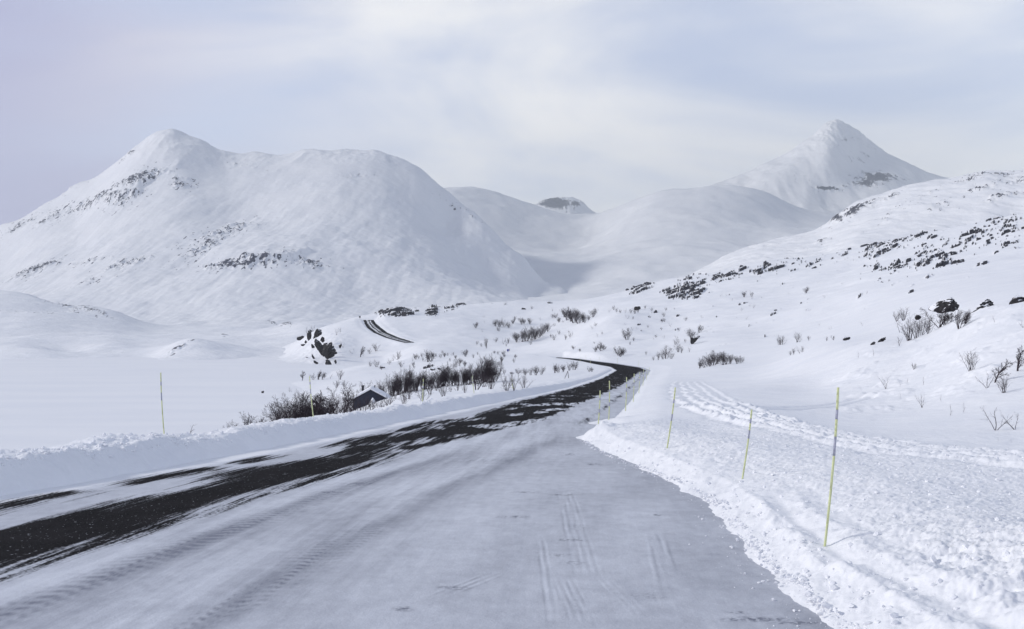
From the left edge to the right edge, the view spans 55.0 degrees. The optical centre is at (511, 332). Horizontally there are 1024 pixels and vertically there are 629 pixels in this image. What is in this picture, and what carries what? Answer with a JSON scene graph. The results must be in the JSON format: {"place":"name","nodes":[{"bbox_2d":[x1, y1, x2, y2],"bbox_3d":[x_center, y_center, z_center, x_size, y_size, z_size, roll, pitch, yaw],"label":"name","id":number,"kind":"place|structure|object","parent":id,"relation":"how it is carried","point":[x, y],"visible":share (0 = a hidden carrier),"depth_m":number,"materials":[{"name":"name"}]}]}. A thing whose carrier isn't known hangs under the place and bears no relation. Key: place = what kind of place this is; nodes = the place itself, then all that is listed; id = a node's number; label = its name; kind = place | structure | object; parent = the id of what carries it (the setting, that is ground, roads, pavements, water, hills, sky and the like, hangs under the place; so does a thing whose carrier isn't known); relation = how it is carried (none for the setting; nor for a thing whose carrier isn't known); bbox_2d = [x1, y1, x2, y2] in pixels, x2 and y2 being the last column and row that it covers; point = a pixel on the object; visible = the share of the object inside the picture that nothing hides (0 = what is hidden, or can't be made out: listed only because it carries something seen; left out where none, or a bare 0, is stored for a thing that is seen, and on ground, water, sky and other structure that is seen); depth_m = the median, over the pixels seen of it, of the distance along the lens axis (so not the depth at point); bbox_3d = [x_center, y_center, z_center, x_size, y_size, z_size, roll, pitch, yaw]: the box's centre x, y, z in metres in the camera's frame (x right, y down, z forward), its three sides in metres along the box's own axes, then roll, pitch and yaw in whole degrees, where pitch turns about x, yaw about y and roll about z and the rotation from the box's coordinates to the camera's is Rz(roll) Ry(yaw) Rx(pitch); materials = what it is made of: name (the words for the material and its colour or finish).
{"place":"outdoors","nodes":[
{"label":"outdoors","id":0,"kind":"place"},
{"bbox_2d":[0,290,333,359],"bbox_3d":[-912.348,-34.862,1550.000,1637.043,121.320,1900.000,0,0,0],"label":"hills","id":1,"kind":"structure","parent":0,"point":[33,327],"depth_m":1090.87,"materials":[{"name":"snow"}]},
{"bbox_2d":[0,357,368,449],"bbox_3d":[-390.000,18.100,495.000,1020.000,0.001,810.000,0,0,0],"label":"lake","id":2,"kind":"structure","parent":0,"point":[47,403],"depth_m":287.95,"materials":[{"name":"snow"}]},
{"bbox_2d":[0,129,566,325],"bbox_3d":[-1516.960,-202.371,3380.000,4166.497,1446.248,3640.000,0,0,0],"label":"mountain","id":3,"kind":"structure","parent":0,"point":[172,227],"depth_m":3314.96,"materials":[{"name":"snow"}]},
{"bbox_2d":[0,320,833,628],"bbox_3d":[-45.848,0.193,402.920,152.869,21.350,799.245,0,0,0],"label":"road","id":4,"kind":"structure","parent":0,"point":[528,512],"depth_m":11.94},
{"bbox_2d":[0,213,1023,628],"bbox_3d":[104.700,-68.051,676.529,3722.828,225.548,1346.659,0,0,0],"label":"ground","id":5,"kind":"structure","parent":0,"point":[860,295],"depth_m":45.59,"materials":[{"name":"snow"}]},
{"bbox_2d":[160,373,164,433],"bbox_3d":[-8.096,1.734,22.800,0.122,1.617,0.031,0,0,0],"label":"snow pole","id":6,"kind":"object","parent":5,"relation":"on","point":[161,403],"visible":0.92,"depth_m":22.79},
{"bbox_2d":[240,411,263,424],"bbox_3d":[-16.541,6.146,62.513,1.502,2.336,1.862,0,0,-27],"label":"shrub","id":7,"kind":"object","parent":5,"relation":"on","point":[247,422],"visible":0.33,"depth_m":62.38,"materials":[{"name":"plant"}]},
{"bbox_2d":[265,395,304,420],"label":"birch tree","id":8,"kind":"object","parent":5,"relation":"on","point":[290,406],"visible":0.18,"depth_m":69.66,"materials":[{"name":"plant"}]},
{"bbox_2d":[262,399,309,421],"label":"shrub","id":9,"kind":"object","parent":5,"relation":"on","point":[278,416],"visible":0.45,"depth_m":65.47,"materials":[{"name":"plant"}]},
{"bbox_2d":[270,394,319,419],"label":"shrub","id":10,"kind":"object","parent":5,"relation":"on","point":[280,405],"visible":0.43,"depth_m":67.81,"materials":[{"name":"plant"}]},
{"bbox_2d":[272,390,325,420],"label":"shrub","id":11,"kind":"object","parent":5,"relation":"on","point":[293,404],"visible":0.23,"depth_m":70.76,"materials":[{"name":"plant"}]},
{"bbox_2d":[307,330,311,340],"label":"cliff block","id":12,"kind":"structure","parent":5,"relation":"on","point":[309,335],"depth_m":728.30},
{"bbox_2d":[292,392,327,417],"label":"shrub","id":13,"kind":"object","parent":5,"relation":"on","point":[306,414],"visible":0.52,"depth_m":65.56,"materials":[{"name":"brown plant"}]},
{"bbox_2d":[293,395,329,416],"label":"shrub","id":14,"kind":"object","parent":5,"relation":"on","point":[311,406],"visible":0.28,"depth_m":68.81,"materials":[{"name":"plant"}]},
{"bbox_2d":[309,376,313,416],"bbox_3d":[-6.537,2.150,32.100,0.167,1.461,0.034,0,0,0],"label":"snow pole","id":15,"kind":"object","parent":5,"relation":"on","point":[311,396],"visible":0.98,"depth_m":32.09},
{"bbox_2d":[313,329,321,338],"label":"cliff block","id":16,"kind":"structure","parent":5,"relation":"on","point":[318,333],"depth_m":617.34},
{"bbox_2d":[310,396,325,414],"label":"shrub","id":17,"kind":"object","parent":5,"relation":"on","point":[318,403],"visible":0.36,"depth_m":69.89,"materials":[{"name":"brown plant"}]},
{"bbox_2d":[314,339,323,354],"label":"cliff block","id":18,"kind":"structure","parent":5,"relation":"on","point":[318,345],"depth_m":582.42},
{"bbox_2d":[312,391,331,414],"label":"shrub","id":19,"kind":"object","parent":5,"relation":"on","point":[317,405],"visible":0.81,"depth_m":65.77,"materials":[{"name":"brown plant"}]},
{"bbox_2d":[322,342,331,358],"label":"cliff block","id":20,"kind":"structure","parent":5,"relation":"on","point":[326,351],"depth_m":573.74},
{"bbox_2d":[320,401,334,413],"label":"shrub","id":21,"kind":"object","parent":5,"relation":"on","point":[330,406],"visible":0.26,"depth_m":71.56,"materials":[{"name":"plant"}]},
{"bbox_2d":[315,392,339,413],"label":"shrub","id":22,"kind":"object","parent":5,"relation":"on","point":[329,402],"visible":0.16,"depth_m":73.84,"materials":[{"name":"grey plant"}]},
{"bbox_2d":[330,348,335,357],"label":"cliff block","id":23,"kind":"structure","parent":5,"relation":"on","point":[333,352],"depth_m":573.61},
{"bbox_2d":[325,390,344,412],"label":"shrub","id":24,"kind":"object","parent":5,"relation":"on","point":[335,402],"visible":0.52,"depth_m":99.89,"materials":[{"name":"grey wood"}]},
{"bbox_2d":[323,383,355,411],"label":"shrub","id":25,"kind":"object","parent":5,"relation":"on","point":[349,400],"visible":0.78,"depth_m":112.13,"materials":[{"name":"grey plant"}]},
{"bbox_2d":[329,396,351,413],"bbox_3d":[-9.219,4.284,53.339,1.349,1.854,1.446,0,0,-17],"label":"shrub","id":26,"kind":"object","parent":5,"relation":"on","point":[343,407],"visible":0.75,"depth_m":53.29,"materials":[{"name":"grey wood"}]},
{"bbox_2d":[338,387,360,411],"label":"shrub","id":27,"kind":"object","parent":5,"relation":"on","point":[346,400],"visible":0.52,"depth_m":114.32,"materials":[{"name":"plant"}]},
{"bbox_2d":[349,397,363,411],"bbox_3d":[-7.341,3.681,46.682,0.870,1.666,1.313,0,0,-19],"label":"shrub","id":28,"kind":"object","parent":5,"relation":"on","point":[357,405],"visible":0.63,"depth_m":46.77,"materials":[{"name":"plant"}]},
{"bbox_2d":[356,395,374,410],"bbox_3d":[-8.590,4.282,57.708,1.169,1.498,1.090,0,0,9],"label":"shrub","id":29,"kind":"object","parent":5,"relation":"on","point":[365,404],"visible":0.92,"depth_m":57.73,"materials":[{"name":"grey wood"}]},
{"bbox_2d":[353,385,389,409],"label":"cabin","id":30,"kind":"object","parent":5,"relation":"on","point":[372,391],"visible":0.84,"depth_m":117.96,"materials":[{"name":"wood"}]},
{"bbox_2d":[369,394,387,407],"bbox_3d":[-6.934,3.760,51.322,0.991,1.312,1.175,0,0,10],"label":"shrub","id":31,"kind":"object","parent":5,"relation":"on","point":[380,401],"visible":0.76,"depth_m":51.35,"materials":[{"name":"grey wood"}]},
{"bbox_2d":[378,382,394,394],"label":"shrub","id":32,"kind":"object","parent":5,"relation":"on","point":[385,385],"visible":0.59,"depth_m":126.10,"materials":[{"name":"grey wood"}]},
{"bbox_2d":[384,393,395,405],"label":"shrub","id":33,"kind":"object","parent":5,"relation":"on","point":[388,401],"visible":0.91,"depth_m":63.06,"materials":[{"name":"plant"}]},
{"bbox_2d":[385,374,401,395],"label":"shrub","id":34,"kind":"object","parent":5,"relation":"on","point":[391,386],"visible":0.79,"depth_m":125.36,"materials":[{"name":"grey wood"}]},
{"bbox_2d":[390,375,403,394],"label":"shrub","id":35,"kind":"object","parent":5,"relation":"on","point":[396,387],"visible":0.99,"depth_m":124.51,"materials":[{"name":"plant"}]},
{"bbox_2d":[398,389,408,402],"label":"shrub","id":36,"kind":"object","parent":5,"relation":"on","point":[404,397],"visible":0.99,"depth_m":55.87,"materials":[{"name":"grey wood"}]},
{"bbox_2d":[393,368,417,392],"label":"shrub","id":37,"kind":"object","parent":5,"relation":"on","point":[403,378],"visible":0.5,"depth_m":128.87,"materials":[{"name":"plant"}]},
{"bbox_2d":[401,385,413,398],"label":"shrub","id":38,"kind":"object","parent":5,"relation":"on","point":[409,391],"visible":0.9,"depth_m":68.24,"materials":[{"name":"plant"}]},
{"bbox_2d":[404,376,411,392],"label":"shrub","id":39,"kind":"object","parent":5,"relation":"on","point":[408,381],"visible":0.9,"depth_m":126.96,"materials":[{"name":"plant"}]},
{"bbox_2d":[401,365,416,392],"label":"shrub","id":40,"kind":"object","parent":5,"relation":"on","point":[409,371],"visible":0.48,"depth_m":131.76,"materials":[{"name":"grey wood"}]},
{"bbox_2d":[402,373,416,391],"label":"shrub","id":41,"kind":"object","parent":5,"relation":"on","point":[405,378],"visible":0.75,"depth_m":128.26,"materials":[{"name":"plant"}]},
{"bbox_2d":[406,374,418,390],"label":"shrub","id":42,"kind":"object","parent":5,"relation":"on","point":[412,381],"visible":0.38,"depth_m":130.43,"materials":[{"name":"plant"}]},
{"bbox_2d":[415,373,421,390],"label":"shrub","id":43,"kind":"object","parent":5,"relation":"on","point":[418,381],"visible":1,"depth_m":127.14,"materials":[{"name":"plant"}]},
{"bbox_2d":[416,387,431,400],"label":"shrub","id":44,"kind":"object","parent":5,"relation":"on","point":[423,394],"visible":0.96,"depth_m":60.63,"materials":[{"name":"grey wood"}]},
{"bbox_2d":[420,369,434,389],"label":"shrub","id":45,"kind":"object","parent":5,"relation":"on","point":[425,378],"visible":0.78,"depth_m":128.82,"materials":[{"name":"plant"}]},
{"bbox_2d":[424,349,433,361],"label":"shrub","id":46,"kind":"object","parent":5,"relation":"on","point":[426,355],"visible":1,"depth_m":413.24,"materials":[{"name":"plant"}]},
{"bbox_2d":[424,383,434,393],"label":"shrub","id":47,"kind":"object","parent":5,"relation":"on","point":[431,388],"visible":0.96,"depth_m":74.58,"materials":[{"name":"plant"}]},
{"bbox_2d":[427,364,450,387],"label":"shrub","id":48,"kind":"object","parent":5,"relation":"on","point":[440,378],"visible":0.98,"depth_m":129.41,"materials":[{"name":"plant"}]},
{"bbox_2d":[438,383,449,395],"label":"shrub","id":49,"kind":"object","parent":5,"relation":"on","point":[443,391],"visible":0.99,"depth_m":65.93,"materials":[{"name":"grey wood"}]},
{"bbox_2d":[440,370,448,385],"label":"shrub","id":50,"kind":"object","parent":5,"relation":"on","point":[444,378],"visible":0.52,"depth_m":132.33,"materials":[{"name":"plant"}]},
{"bbox_2d":[439,362,451,385],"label":"shrub","id":51,"kind":"object","parent":5,"relation":"on","point":[448,369],"visible":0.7,"depth_m":133.69,"materials":[{"name":"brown wood"}]},
{"bbox_2d":[440,370,455,385],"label":"shrub","id":52,"kind":"object","parent":5,"relation":"on","point":[448,378],"visible":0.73,"depth_m":133.18,"materials":[{"name":"plant"}]},
{"bbox_2d":[451,370,459,385],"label":"shrub","id":53,"kind":"object","parent":5,"relation":"on","point":[452,382],"visible":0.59,"depth_m":133.13,"materials":[{"name":"plant"}]},
{"bbox_2d":[451,372,461,385],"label":"shrub","id":54,"kind":"object","parent":5,"relation":"on","point":[457,381],"visible":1,"depth_m":130.43,"materials":[{"name":"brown wood"}]},
{"bbox_2d":[452,371,467,385],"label":"shrub","id":55,"kind":"object","parent":5,"relation":"on","point":[461,379],"visible":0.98,"depth_m":130.37,"materials":[{"name":"grey wood"}]},
{"bbox_2d":[459,366,471,384],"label":"shrub","id":56,"kind":"object","parent":5,"relation":"on","point":[463,373],"visible":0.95,"depth_m":130.15,"materials":[{"name":"plant"}]},
{"bbox_2d":[460,367,474,384],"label":"shrub","id":57,"kind":"object","parent":5,"relation":"on","point":[470,375],"visible":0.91,"depth_m":130.00,"materials":[{"name":"plant"}]},
{"bbox_2d":[469,365,485,383],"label":"shrub","id":58,"kind":"object","parent":5,"relation":"on","point":[477,374],"visible":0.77,"depth_m":130.54,"materials":[{"name":"plant"}]},
{"bbox_2d":[471,372,486,389],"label":"shrub","id":59,"kind":"object","parent":5,"relation":"on","point":[478,382],"visible":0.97,"depth_m":92.40,"materials":[{"name":"plant"}]},
{"bbox_2d":[476,372,491,386],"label":"shrub","id":60,"kind":"object","parent":5,"relation":"on","point":[484,379],"visible":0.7,"depth_m":112.10,"materials":[{"name":"plant"}]},
{"bbox_2d":[481,354,494,381],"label":"shrub","id":61,"kind":"object","parent":5,"relation":"on","point":[488,366],"visible":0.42,"depth_m":135.96,"materials":[{"name":"plant"}]},
{"bbox_2d":[481,357,497,382],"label":"shrub","id":62,"kind":"object","parent":5,"relation":"on","point":[487,367],"visible":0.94,"depth_m":131.03,"materials":[{"name":"plant"}]},
{"bbox_2d":[480,361,499,380],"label":"shrub","id":63,"kind":"object","parent":5,"relation":"on","point":[492,371],"visible":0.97,"depth_m":130.78,"materials":[{"name":"plant"}]},
{"bbox_2d":[486,374,496,388],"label":"shrub","id":64,"kind":"object","parent":5,"relation":"on","point":[489,381],"visible":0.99,"depth_m":83.46,"materials":[{"name":"brown wood"}]},
{"bbox_2d":[491,363,505,380],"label":"shrub","id":65,"kind":"object","parent":5,"relation":"on","point":[496,376],"visible":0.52,"depth_m":136.79,"materials":[{"name":"brown wood"}]},
{"bbox_2d":[498,371,514,390],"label":"shrub","id":66,"kind":"object","parent":5,"relation":"on","point":[506,388],"visible":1,"depth_m":68.70,"materials":[{"name":"plant"}]},
{"bbox_2d":[0,396,1023,628],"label":"snow clods","id":67,"kind":"object","parent":5,"relation":"on","point":[803,580],"visible":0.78,"depth_m":13.01,"materials":[{"name":"snow"}]},
{"bbox_2d":[511,332,521,341],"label":"shrub","id":68,"kind":"object","parent":5,"relation":"on","point":[516,340],"visible":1,"depth_m":597.38,"materials":[{"name":"plant"}]},
{"bbox_2d":[519,331,528,341],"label":"shrub","id":69,"kind":"object","parent":5,"relation":"on","point":[522,335],"visible":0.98,"depth_m":599.44,"materials":[{"name":"plant"}]},
{"bbox_2d":[521,328,532,340],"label":"shrub","id":70,"kind":"object","parent":5,"relation":"on","point":[527,334],"visible":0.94,"depth_m":603.82,"materials":[{"name":"brown wood"}]},
{"bbox_2d":[526,325,540,338],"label":"shrub","id":71,"kind":"object","parent":5,"relation":"on","point":[533,337],"visible":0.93,"depth_m":607.01,"materials":[{"name":"plant"}]},
{"bbox_2d":[568,309,580,322],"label":"shrub","id":72,"kind":"object","parent":5,"relation":"on","point":[572,315],"visible":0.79,"depth_m":683.98,"materials":[{"name":"plant"}]},
{"bbox_2d":[573,311,581,323],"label":"shrub","id":73,"kind":"object","parent":5,"relation":"on","point":[574,316],"visible":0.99,"depth_m":667.75,"materials":[{"name":"plant"}]},
{"bbox_2d":[598,391,600,423],"bbox_3d":[2.616,2.357,29.600,0.108,1.232,0.036,0,0,0],"label":"snow pole","id":74,"kind":"object","parent":5,"relation":"on","point":[599,406],"visible":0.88,"depth_m":29.59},
{"bbox_2d":[608,381,609,419],"bbox_3d":[3.613,2.575,36.600,0.073,1.570,0.040,0,0,0],"label":"snow pole","id":75,"kind":"object","parent":5,"relation":"on","point":[609,400],"visible":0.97,"depth_m":36.58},
{"bbox_2d":[625,377,626,410],"bbox_3d":[5.331,2.933,46.000,0.100,1.700,0.044,0,0,0],"label":"snow pole","id":76,"kind":"object","parent":5,"relation":"on","point":[626,393],"visible":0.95,"depth_m":45.98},
{"bbox_2d":[622,328,632,339],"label":"shrub","id":77,"kind":"object","parent":5,"relation":"on","point":[625,334],"visible":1,"depth_m":432.42,"materials":[{"name":"plant"}]},
{"bbox_2d":[666,387,675,447],"bbox_3d":[3.483,1.926,21.579,0.230,1.452,0.035,0,0,0],"label":"snow pole","id":78,"kind":"object","parent":5,"relation":"on","point":[671,417],"visible":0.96,"depth_m":21.57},
{"bbox_2d":[686,328,697,337],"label":"shrub","id":79,"kind":"object","parent":5,"relation":"on","point":[691,333],"visible":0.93,"depth_m":358.01,"materials":[{"name":"plant"}]},
{"bbox_2d":[690,335,699,343],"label":"rock outcrop","id":80,"kind":"object","parent":5,"relation":"on","point":[693,340],"visible":0.99,"depth_m":340.85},
{"bbox_2d":[699,356,711,367],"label":"shrub","id":81,"kind":"object","parent":5,"relation":"on","point":[704,362],"visible":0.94,"depth_m":168.88,"materials":[{"name":"plant"}]},
{"bbox_2d":[702,353,717,365],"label":"shrub","id":82,"kind":"object","parent":5,"relation":"on","point":[712,358],"visible":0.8,"depth_m":175.08,"materials":[{"name":"plant"}]},
{"bbox_2d":[703,350,721,364],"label":"shrub","id":83,"kind":"object","parent":5,"relation":"on","point":[714,358],"visible":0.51,"depth_m":180.89,"materials":[{"name":"plant"}]},
{"bbox_2d":[716,352,726,364],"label":"shrub","id":84,"kind":"object","parent":5,"relation":"on","point":[722,358],"visible":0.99,"depth_m":175.22,"materials":[{"name":"plant"}]},
{"bbox_2d":[719,351,732,363],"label":"shrub","id":85,"kind":"object","parent":5,"relation":"on","point":[723,352],"visible":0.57,"depth_m":177.95,"materials":[{"name":"brown wood"}]},
{"bbox_2d":[742,409,752,478],"bbox_3d":[3.865,1.898,16.211,0.202,1.267,0.031,0,0,0],"label":"snow pole","id":86,"kind":"object","parent":5,"relation":"on","point":[747,444],"visible":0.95,"depth_m":16.20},
{"bbox_2d":[824,387,838,546],"bbox_3d":[3.334,1.463,10.285,0.179,1.782,0.028,0,0,0],"label":"snow pole","id":87,"kind":"object","parent":5,"relation":"on","point":[832,469],"visible":0.96,"depth_m":10.28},
{"bbox_2d":[897,308,909,320],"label":"shrub","id":88,"kind":"object","parent":5,"relation":"on","point":[903,317],"visible":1,"depth_m":163.18,"materials":[{"name":"plant"}]},
{"bbox_2d":[896,317,917,340],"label":"shrub","id":89,"kind":"object","parent":5,"relation":"on","point":[908,335],"visible":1,"depth_m":88.06,"materials":[{"name":"plant"}]},
{"bbox_2d":[908,318,923,338],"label":"shrub","id":90,"kind":"object","parent":5,"relation":"on","point":[915,328],"visible":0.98,"depth_m":87.95,"materials":[{"name":"plant"}]},
{"bbox_2d":[916,315,933,334],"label":"shrub","id":91,"kind":"object","parent":5,"relation":"on","point":[924,327],"visible":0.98,"depth_m":87.84,"materials":[{"name":"plant"}]},
{"bbox_2d":[922,316,935,333],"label":"shrub","id":92,"kind":"object","parent":5,"relation":"on","point":[927,328],"visible":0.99,"depth_m":87.98,"materials":[{"name":"plant"}]},
{"bbox_2d":[916,304,954,327],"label":"shrub","id":93,"kind":"object","parent":5,"relation":"on","point":[946,318],"visible":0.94,"depth_m":87.85,"materials":[{"name":"brown plant"}]},
{"bbox_2d":[928,297,958,312],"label":"boulder","id":94,"kind":"object","parent":5,"relation":"on","point":[949,302],"visible":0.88,"depth_m":103.66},
{"bbox_2d":[952,307,970,328],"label":"shrub","id":95,"kind":"object","parent":5,"relation":"on","point":[959,318],"visible":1,"depth_m":73.56,"materials":[{"name":"brown wood"}]},
{"bbox_2d":[960,347,980,370],"bbox_3d":[23.302,1.353,50.048,1.136,1.253,0.753,0,0,-36],"label":"shrub","id":96,"kind":"object","parent":5,"relation":"on","point":[971,361],"visible":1,"depth_m":50.10,"materials":[{"name":"brown wood"}]},
{"bbox_2d":[972,299,993,312],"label":"boulder","id":97,"kind":"object","parent":5,"relation":"on","point":[987,302],"visible":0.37,"depth_m":85.71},
{"bbox_2d":[983,407,1011,429],"bbox_3d":[15.104,2.699,30.679,0.687,0.830,0.800,0,0,-27],"label":"shrub","id":98,"kind":"object","parent":5,"relation":"on","point":[995,419],"visible":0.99,"depth_m":30.81,"materials":[{"name":"plant"}]},
{"bbox_2d":[995,373,1008,392],"bbox_3d":[20.217,2.074,40.569,0.604,0.885,1.136,0,0,44],"label":"shrub","id":99,"kind":"object","parent":5,"relation":"on","point":[1002,386],"visible":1,"depth_m":40.51,"materials":[{"name":"brown wood"}]},
{"bbox_2d":[991,359,1013,382],"bbox_3d":[21.861,1.725,43.774,0.514,1.173,0.954,0,0,-39],"label":"birch tree","id":100,"kind":"object","parent":5,"relation":"on","point":[1003,368],"visible":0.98,"depth_m":43.75,"materials":[{"name":"brown plant"}]},
{"bbox_2d":[1009,295,1023,304],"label":"rock outcrop","id":101,"kind":"object","parent":5,"relation":"on","point":[1016,299],"visible":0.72,"depth_m":77.78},
{"bbox_2d":[1016,346,1023,370],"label":"birch tree","id":102,"kind":"object","parent":5,"relation":"on","point":[1018,359],"visible":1,"depth_m":45.26,"materials":[{"name":"brown plant"}]},
{"bbox_2d":[0,0,1023,224],"label":"sky","id":103,"kind":"structure","parent":0,"point":[605,105],"materials":[{"name":"white"}]},
{"bbox_2d":[535,197,594,213],"bbox_3d":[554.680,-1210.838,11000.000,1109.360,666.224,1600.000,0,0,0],"label":"mountain","id":104,"kind":"structure","parent":0,"point":[568,205],"depth_m":10800.75,"materials":[{"name":"snow"}]},
{"bbox_2d":[444,185,835,300],"bbox_3d":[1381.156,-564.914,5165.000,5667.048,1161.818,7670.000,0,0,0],"label":"valley","id":105,"kind":"structure","parent":0,"point":[657,236],"depth_m":5468.68,"materials":[{"name":"snow"}]},
{"bbox_2d":[710,119,946,213],"bbox_3d":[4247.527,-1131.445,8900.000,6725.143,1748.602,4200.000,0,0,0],"label":"mountain","id":106,"kind":"structure","parent":0,"point":[836,166],"depth_m":8311.74,"materials":[{"name":"snow"}]},
{"bbox_2d":[690,169,1023,275],"bbox_3d":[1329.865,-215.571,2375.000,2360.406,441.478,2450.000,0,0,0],"label":"hills","id":107,"kind":"structure","parent":0,"point":[928,206],"depth_m":2190.41,"materials":[{"name":"snow"}]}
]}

